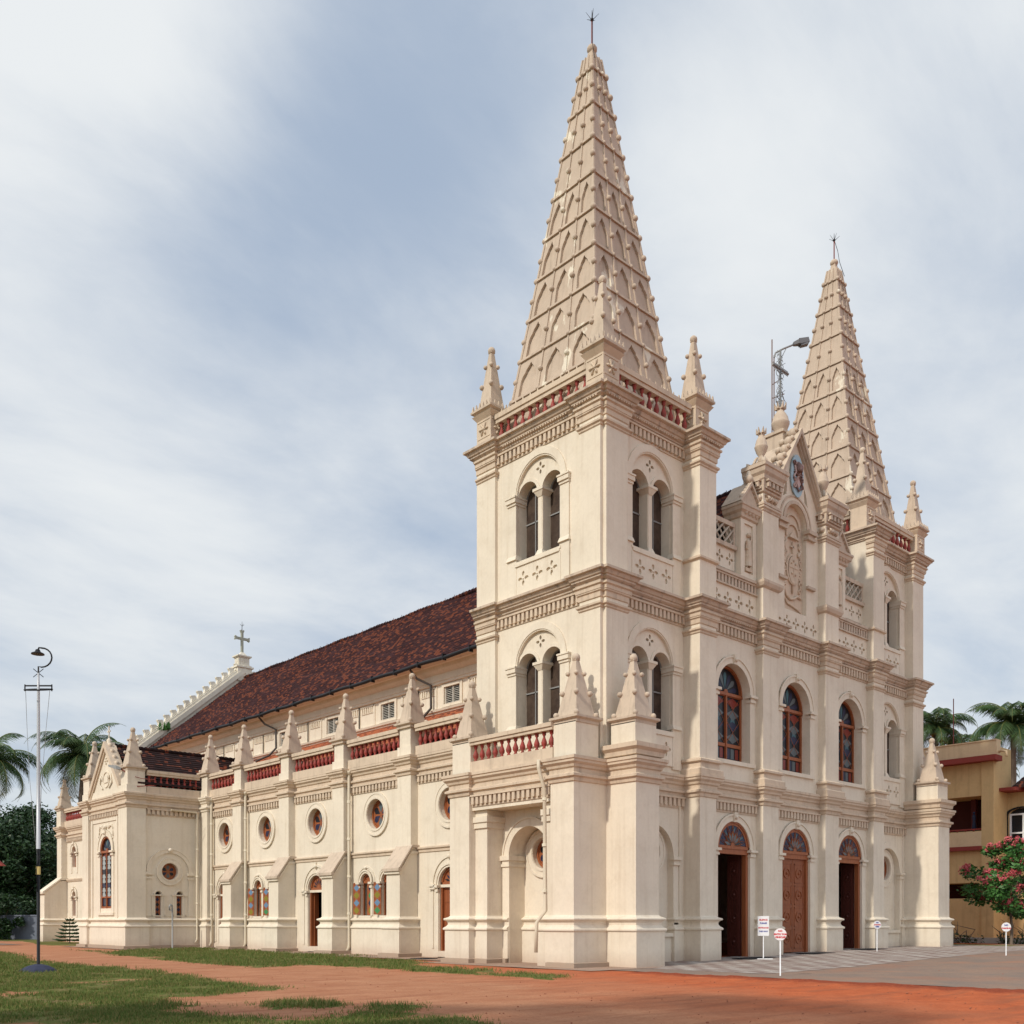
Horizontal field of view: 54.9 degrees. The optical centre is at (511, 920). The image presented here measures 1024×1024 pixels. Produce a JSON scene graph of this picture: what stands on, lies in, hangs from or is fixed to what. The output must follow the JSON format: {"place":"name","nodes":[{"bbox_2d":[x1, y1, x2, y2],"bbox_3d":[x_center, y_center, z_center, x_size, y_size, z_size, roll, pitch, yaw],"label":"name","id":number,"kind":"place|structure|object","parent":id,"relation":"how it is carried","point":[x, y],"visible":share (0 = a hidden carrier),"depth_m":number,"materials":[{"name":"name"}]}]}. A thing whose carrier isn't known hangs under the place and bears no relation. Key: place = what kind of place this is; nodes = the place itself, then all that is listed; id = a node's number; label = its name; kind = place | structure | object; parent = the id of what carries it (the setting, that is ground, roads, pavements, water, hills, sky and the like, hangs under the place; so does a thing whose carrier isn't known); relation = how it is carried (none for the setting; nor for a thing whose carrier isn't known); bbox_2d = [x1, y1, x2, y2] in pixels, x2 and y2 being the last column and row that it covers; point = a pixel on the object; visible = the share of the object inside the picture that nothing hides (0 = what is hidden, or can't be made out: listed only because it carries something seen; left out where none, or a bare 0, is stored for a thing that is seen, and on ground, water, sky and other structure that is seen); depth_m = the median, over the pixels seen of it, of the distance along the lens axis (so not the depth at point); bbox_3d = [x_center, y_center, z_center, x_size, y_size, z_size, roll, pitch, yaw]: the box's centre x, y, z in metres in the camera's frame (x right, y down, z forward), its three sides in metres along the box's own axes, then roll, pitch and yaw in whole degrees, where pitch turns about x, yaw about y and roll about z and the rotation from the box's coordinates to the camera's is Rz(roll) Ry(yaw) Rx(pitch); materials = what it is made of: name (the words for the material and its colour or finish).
{"place":"outdoors","nodes":[
{"label":"outdoors","id":0,"kind":"place"},
{"bbox_2d":[66,946,214,948],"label":"path","id":1,"kind":"structure","parent":0,"point":[108,948],"depth_m":58.83,"materials":[{"name":"grey concrete"}]},
{"bbox_2d":[0,946,573,1023],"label":"grass","id":2,"kind":"structure","parent":0,"point":[135,1007],"depth_m":21.84,"materials":[{"name":"green grass"}]},
{"bbox_2d":[209,949,443,960],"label":"path","id":3,"kind":"structure","parent":0,"point":[377,956],"depth_m":42.83,"materials":[{"name":"grey concrete"}]},
{"bbox_2d":[0,939,1023,1023],"bbox_3d":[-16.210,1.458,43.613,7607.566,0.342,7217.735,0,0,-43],"label":"ground","id":4,"kind":"structure","parent":0,"point":[630,999],"depth_m":21.33,"materials":[{"name":"orange soil"}]},
{"bbox_2d":[0,892,31,939],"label":"shrub","id":5,"kind":"object","parent":4,"relation":"on","point":[7,926],"visible":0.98,"depth_m":83.34,"materials":[{"name":"green plant"}]},
{"bbox_2d":[0,822,35,896],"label":"broadleaf tree","id":6,"kind":"object","parent":4,"relation":"on","point":[22,875],"visible":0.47,"depth_m":92.17,"materials":[{"name":"green plant"}]},
{"bbox_2d":[0,915,36,938],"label":"boundary wall","id":7,"kind":"structure","parent":4,"relation":"on","point":[28,930],"depth_m":84.18,"materials":[{"name":"grey"}]},
{"bbox_2d":[0,893,36,914],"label":"shrub","id":8,"kind":"object","parent":4,"relation":"on","point":[26,899],"visible":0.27,"depth_m":87.52,"materials":[{"name":"green plant"}]},
{"bbox_2d":[0,733,44,801],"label":"palm tree","id":9,"kind":"object","parent":4,"relation":"on","point":[8,760],"visible":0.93,"depth_m":80.24,"materials":[{"name":"green plant"}]},
{"bbox_2d":[0,801,56,836],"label":"broadleaf tree","id":10,"kind":"object","parent":4,"relation":"on","point":[29,815],"visible":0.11,"depth_m":111.34,"materials":[{"name":"green plant"}]},
{"bbox_2d":[0,815,60,910],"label":"broadleaf tree","id":11,"kind":"object","parent":4,"relation":"on","point":[11,825],"visible":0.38,"depth_m":92.77,"materials":[{"name":"green plant"}]},
{"bbox_2d":[4,818,56,882],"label":"broadleaf tree","id":12,"kind":"object","parent":4,"relation":"on","point":[45,838],"visible":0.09,"depth_m":97.08,"materials":[{"name":"green plant"}]},
{"bbox_2d":[18,647,56,972],"bbox_3d":[-14.786,-3.470,30.811,1.203,10.180,1.221,0,0,-43],"label":"light mast","id":13,"kind":"object","parent":4,"relation":"on","point":[38,967],"visible":0.97,"depth_m":30.76,"materials":[{"name":"black metal"}]},
{"bbox_2d":[53,918,78,943],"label":"young conifer","id":14,"kind":"object","parent":4,"relation":"on","point":[69,929],"visible":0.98,"depth_m":69.74,"materials":[{"name":"green plant"}]},
{"bbox_2d":[25,723,124,817],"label":"palm tree","id":15,"kind":"object","parent":4,"relation":"on","point":[75,756],"visible":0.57,"depth_m":77.19,"materials":[{"name":"green plant"}]},
{"bbox_2d":[169,904,172,947],"bbox_3d":[-19.856,0.351,57.376,0.280,2.698,0.100,0,0,-43],"label":"standpipe","id":16,"kind":"object","parent":4,"relation":"on","point":[171,905],"visible":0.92,"depth_m":57.40,"materials":[{"name":"grey metal"}]},
{"bbox_2d":[40,13,955,967],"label":"church","id":17,"kind":"structure","parent":4,"relation":"on","point":[640,695],"depth_m":40.98,"materials":[{"name":"beige paint"}]},
{"bbox_2d":[101,837,110,907],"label":"window","id":18,"kind":"structure","parent":17,"relation":"in","point":[105,846],"depth_m":58.89,"materials":[{"name":"multicoloured wood"}]},
{"bbox_2d":[108,765,154,786],"bbox_3d":[-21.750,-8.162,56.423,2.619,1.525,0.279,0,0,-6],"label":"street lamp","id":19,"kind":"object","parent":17,"relation":"attached to","point":[116,767],"visible":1,"depth_m":56.30,"materials":[{"name":"grey metal"}]},
{"bbox_2d":[155,896,159,917],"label":"lancet window","id":20,"kind":"structure","parent":17,"relation":"in","point":[157,898],"depth_m":57.52,"materials":[{"name":"multicoloured wood"}]},
{"bbox_2d":[157,721,170,731],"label":"plant","id":21,"kind":"object","parent":17,"relation":"attached to","point":[167,727],"depth_m":75.10,"materials":[{"name":"green plant"}]},
{"bbox_2d":[162,863,175,879],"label":"round window","id":22,"kind":"structure","parent":17,"relation":"in","point":[168,870],"depth_m":58.10,"materials":[{"name":"red wood"}]},
{"bbox_2d":[177,896,180,917],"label":"lancet window","id":23,"kind":"structure","parent":17,"relation":"in","point":[178,897],"depth_m":58.42,"materials":[{"name":"multicoloured wood"}]},
{"bbox_2d":[220,886,222,917],"bbox_3d":[-16.630,-0.510,57.699,0.200,3.620,1.520,0,0,-43],"label":"side door","id":24,"kind":"structure","parent":17,"relation":"in","point":[221,894],"depth_m":58.15,"materials":[{"name":"red wood"}]},
{"bbox_2d":[223,825,229,845],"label":"round window","id":25,"kind":"structure","parent":17,"relation":"in","point":[226,835],"depth_m":58.05,"materials":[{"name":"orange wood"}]},
{"bbox_2d":[248,881,260,915],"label":"side window","id":26,"kind":"structure","parent":17,"relation":"in","point":[250,892],"depth_m":55.02,"materials":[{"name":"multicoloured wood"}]},
{"bbox_2d":[263,888,268,914],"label":"side window","id":27,"kind":"structure","parent":17,"relation":"in","point":[265,891],"depth_m":53.76,"materials":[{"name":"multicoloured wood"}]},
{"bbox_2d":[263,818,270,840],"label":"round window","id":28,"kind":"structure","parent":17,"relation":"in","point":[267,825],"depth_m":54.46,"materials":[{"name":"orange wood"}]},
{"bbox_2d":[310,876,321,945],"bbox_3d":[-9.594,-0.510,50.585,0.900,3.620,1.520,0,0,-43],"label":"side door","id":29,"kind":"structure","parent":17,"relation":"in","point":[316,885],"depth_m":50.84,"materials":[{"name":"red wood"}]},
{"bbox_2d":[313,810,321,834],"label":"round window","id":30,"kind":"structure","parent":17,"relation":"in","point":[317,821],"depth_m":50.65,"materials":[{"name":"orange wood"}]},
{"bbox_2d":[328,718,337,733],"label":"louvre window","id":31,"kind":"structure","parent":17,"relation":"in","point":[332,727],"depth_m":57.09,"materials":[{"name":"grey"}]},
{"bbox_2d":[353,874,369,915],"bbox_3d":[-7.026,-1.250,47.187,1.259,1.980,0.340,0,0,32],"label":"side window","id":32,"kind":"structure","parent":17,"relation":"in","point":[356,890],"depth_m":47.27,"materials":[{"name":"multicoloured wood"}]},
{"bbox_2d":[372,800,383,827],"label":"round window","id":33,"kind":"structure","parent":17,"relation":"in","point":[378,811],"depth_m":46.69,"materials":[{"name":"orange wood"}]},
{"bbox_2d":[374,875,385,914],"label":"side window","id":34,"kind":"structure","parent":17,"relation":"in","point":[377,889],"depth_m":46.04,"materials":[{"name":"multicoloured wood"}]},
{"bbox_2d":[382,702,393,719],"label":"louvre window","id":35,"kind":"structure","parent":17,"relation":"in","point":[388,709],"depth_m":53.02,"materials":[{"name":"grey wood"}]},
{"bbox_2d":[441,868,449,950],"bbox_3d":[-2.529,-0.510,42.408,0.200,3.620,1.520,0,0,-43],"label":"side door","id":36,"kind":"structure","parent":17,"relation":"in","point":[445,883],"depth_m":42.83,"materials":[{"name":"red wood"}]},
{"bbox_2d":[444,795,449,818],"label":"round window","id":37,"kind":"structure","parent":17,"relation":"in","point":[447,801],"depth_m":42.85,"materials":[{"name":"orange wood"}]},
{"bbox_2d":[445,684,459,703],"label":"louvre window","id":38,"kind":"structure","parent":17,"relation":"in","point":[452,694],"depth_m":48.99,"materials":[{"name":"grey wood"}]},
{"bbox_2d":[537,840,542,866],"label":"round window","id":39,"kind":"structure","parent":17,"relation":"in","point":[540,848],"depth_m":37.57,"materials":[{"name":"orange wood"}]},
{"bbox_2d":[526,649,559,725],"bbox_3d":[1.378,-8.700,37.441,0.090,3.000,2.380,0,0,-43],"label":"window","id":40,"kind":"structure","parent":17,"relation":"in","point":[532,673],"depth_m":37.90,"materials":[{"name":"grey glass"}]},
{"bbox_2d":[526,477,559,557],"bbox_3d":[1.378,-15.250,37.441,0.090,3.000,2.380,0,0,-43],"label":"window","id":41,"kind":"structure","parent":17,"relation":"in","point":[532,500],"depth_m":37.90,"materials":[{"name":"grey glass"}]},
{"bbox_2d":[632,649,661,729],"bbox_3d":[4.898,-8.700,37.348,2.380,3.000,0.090,0,0,-43],"label":"window","id":42,"kind":"structure","parent":17,"relation":"in","point":[656,672],"depth_m":37.97,"materials":[{"name":"grey glass"}]},
{"bbox_2d":[633,477,661,555],"bbox_3d":[4.898,-15.250,37.348,2.380,3.000,0.090,0,0,-43],"label":"window","id":43,"kind":"structure","parent":17,"relation":"in","point":[656,498],"depth_m":37.85,"materials":[{"name":"grey glass"}]},
{"bbox_2d":[718,666,742,761],"bbox_3d":[8.681,-8.410,40.061,2.220,3.900,0.130,0,0,-43],"label":"window","id":44,"kind":"structure","parent":17,"relation":"in","point":[730,698],"depth_m":40.31,"materials":[{"name":"red wood"}]},
{"bbox_2d":[718,821,748,956],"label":"door","id":45,"kind":"structure","parent":17,"relation":"in","point":[733,839],"depth_m":40.59,"materials":[{"name":"red wood"}]},
{"bbox_2d":[771,337,809,432],"bbox_3d":[12.304,-22.235,43.574,1.674,7.071,0.320,0,0,0],"label":"street lamp","id":46,"kind":"object","parent":17,"relation":"attached to","point":[802,342],"visible":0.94,"depth_m":43.55,"materials":[{"name":"grey metal"}]},
{"bbox_2d":[782,685,802,772],"bbox_3d":[12.099,-8.410,43.213,2.220,3.900,0.130,0,0,-43],"label":"window","id":47,"kind":"structure","parent":17,"relation":"in","point":[792,714],"depth_m":43.49,"materials":[{"name":"red wood"}]},
{"bbox_2d":[782,829,808,951],"bbox_3d":[12.269,-1.215,43.030,2.220,5.630,0.270,0,0,-43],"label":"door","id":48,"kind":"structure","parent":17,"relation":"in","point":[795,862],"depth_m":43.10,"materials":[{"name":"red wood"}]},
{"bbox_2d":[839,701,854,782],"bbox_3d":[15.518,-8.410,46.366,2.220,3.900,0.130,0,0,-43],"label":"window","id":49,"kind":"structure","parent":17,"relation":"in","point":[847,726],"depth_m":46.72,"materials":[{"name":"red wood"}]},
{"bbox_2d":[839,835,860,947],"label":"door","id":50,"kind":"structure","parent":17,"relation":"in","point":[849,849],"depth_m":46.93,"materials":[{"name":"red wood"}]},
{"bbox_2d":[884,859,886,877],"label":"round window","id":51,"kind":"structure","parent":17,"relation":"in","point":[885,866],"depth_m":50.11,"materials":[{"name":"red wood"}]},
{"bbox_2d":[887,726,889,774],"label":"window","id":52,"kind":"structure","parent":17,"relation":"in","point":[888,749],"depth_m":50.69,"materials":[{"name":"grey glass"}]},
{"bbox_2d":[887,602,889,644],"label":"window","id":53,"kind":"structure","parent":17,"relation":"in","point":[888,622],"depth_m":50.67,"materials":[{"name":"grey glass"}]},
{"bbox_2d":[621,944,1023,988],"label":"yard","id":54,"kind":"structure","parent":4,"relation":"on","point":[1002,970],"depth_m":29.92,"materials":[{"name":"grey concrete"}]},
{"bbox_2d":[774,928,786,975],"bbox_3d":[7.813,0.931,28.685,0.365,1.438,0.049,0,0,15],"label":"round sign","id":55,"kind":"object","parent":54,"relation":"on","point":[780,934],"visible":1,"depth_m":28.67,"materials":[{"name":"white metal"}]},
{"bbox_2d":[1001,923,1010,954],"bbox_3d":[19.401,0.734,38.699,0.360,1.349,0.050,0,0,7],"label":"round sign","id":56,"kind":"object","parent":54,"relation":"on","point":[1006,927],"visible":1,"depth_m":38.68,"materials":[{"name":"white metal"}]},
{"bbox_2d":[923,707,977,746],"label":"palm tree","id":57,"kind":"object","parent":4,"relation":"on","point":[937,725],"visible":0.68,"depth_m":83.26,"materials":[{"name":"green plant"}]},
{"bbox_2d":[930,734,981,744],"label":"palm tree","id":58,"kind":"object","parent":4,"relation":"on","point":[965,737],"visible":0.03,"depth_m":91.08,"materials":[{"name":"green plant"}]},
{"bbox_2d":[923,699,1010,937],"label":"yellow building","id":59,"kind":"structure","parent":4,"relation":"on","point":[977,775],"depth_m":60.95,"materials":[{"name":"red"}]},
{"bbox_2d":[968,812,979,830],"bbox_3d":[28.698,-6.192,61.207,0.500,1.185,0.500,0,0,-43],"label":"statue","id":60,"kind":"object","parent":59,"relation":"on","point":[974,821],"visible":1,"depth_m":61.12,"materials":[{"name":"blue"}]},
{"bbox_2d":[951,920,1023,943],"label":"brushwood","id":61,"kind":"object","parent":4,"relation":"on","point":[1000,937],"visible":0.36,"depth_m":57.20,"materials":[{"name":"green plant"}]},
{"bbox_2d":[954,937,1023,943],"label":"wall","id":62,"kind":"structure","parent":4,"relation":"on","point":[989,940],"depth_m":57.38,"materials":[{"name":"grey"}]},
{"bbox_2d":[956,835,1023,944],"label":"flowering tree","id":63,"kind":"object","parent":4,"relation":"on","point":[998,887],"visible":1,"depth_m":53.60,"materials":[{"name":"green plant"}]},
{"bbox_2d":[964,701,1023,786],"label":"palm tree","id":64,"kind":"object","parent":4,"relation":"on","point":[1010,724],"visible":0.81,"depth_m":79.38,"materials":[{"name":"green plant"}]},
{"bbox_2d":[999,777,1023,937],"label":"tiled house","id":65,"kind":"structure","parent":4,"relation":"on","point":[1015,809],"depth_m":60.99,"materials":[{"name":"yellow"}]},
{"bbox_2d":[1007,806,1023,838],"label":"window","id":66,"kind":"structure","parent":65,"relation":"in","point":[1017,816],"depth_m":61.11,"materials":[{"name":"white wood"}]},
{"bbox_2d":[0,0,1023,833],"label":"sky","id":67,"kind":"structure","parent":0,"point":[262,262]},
{"bbox_2d":[424,961,656,970],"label":"path","id":68,"kind":"structure","parent":0,"point":[525,965],"depth_m":34.37,"materials":[{"name":"grey concrete"}]},
{"bbox_2d":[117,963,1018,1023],"bbox_3d":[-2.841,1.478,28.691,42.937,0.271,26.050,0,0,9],"label":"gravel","id":69,"kind":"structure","parent":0,"point":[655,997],"depth_m":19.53,"materials":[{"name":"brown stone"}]},
{"bbox_2d":[647,944,1023,973],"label":"pavement","id":70,"kind":"structure","parent":0,"point":[794,962],"depth_m":37.62,"materials":[{"name":"grey concrete"}]},
{"bbox_2d":[732,957,776,958],"bbox_3d":[9.613,1.468,39.050,1.900,0.030,0.840,0,0,-43],"label":"door mat","id":71,"kind":"object","parent":70,"relation":"on","point":[753,957],"depth_m":39.20,"materials":[{"name":"grey"}]},
{"bbox_2d":[757,916,772,958],"bbox_3d":[9.817,0.664,38.490,0.700,1.709,0.240,0,0,14],"label":"notice board","id":72,"kind":"object","parent":70,"relation":"on","point":[763,926],"visible":1,"depth_m":38.48,"materials":[{"name":"white metal"}]},
{"bbox_2d":[795,952,834,953],"bbox_3d":[13.034,1.374,42.273,1.900,0.030,0.840,0,0,-43],"label":"door mat","id":73,"kind":"object","parent":70,"relation":"on","point":[815,953],"depth_m":41.98,"materials":[{"name":"grey"}]},
{"bbox_2d":[851,948,882,949],"bbox_3d":[16.489,1.298,45.459,1.900,0.030,0.840,0,0,-43],"label":"door mat","id":74,"kind":"object","parent":70,"relation":"on","point":[868,949],"depth_m":45.05,"materials":[{"name":"grey"}]},
{"bbox_2d":[874,921,880,928],"bbox_3d":[16.039,0.694,43.300,0.360,1.408,0.049,0,0,-11],"label":"round sign","id":75,"kind":"object","parent":70,"relation":"on","point":[877,924],"visible":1,"depth_m":43.28,"materials":[{"name":"white metal"}]}
]}

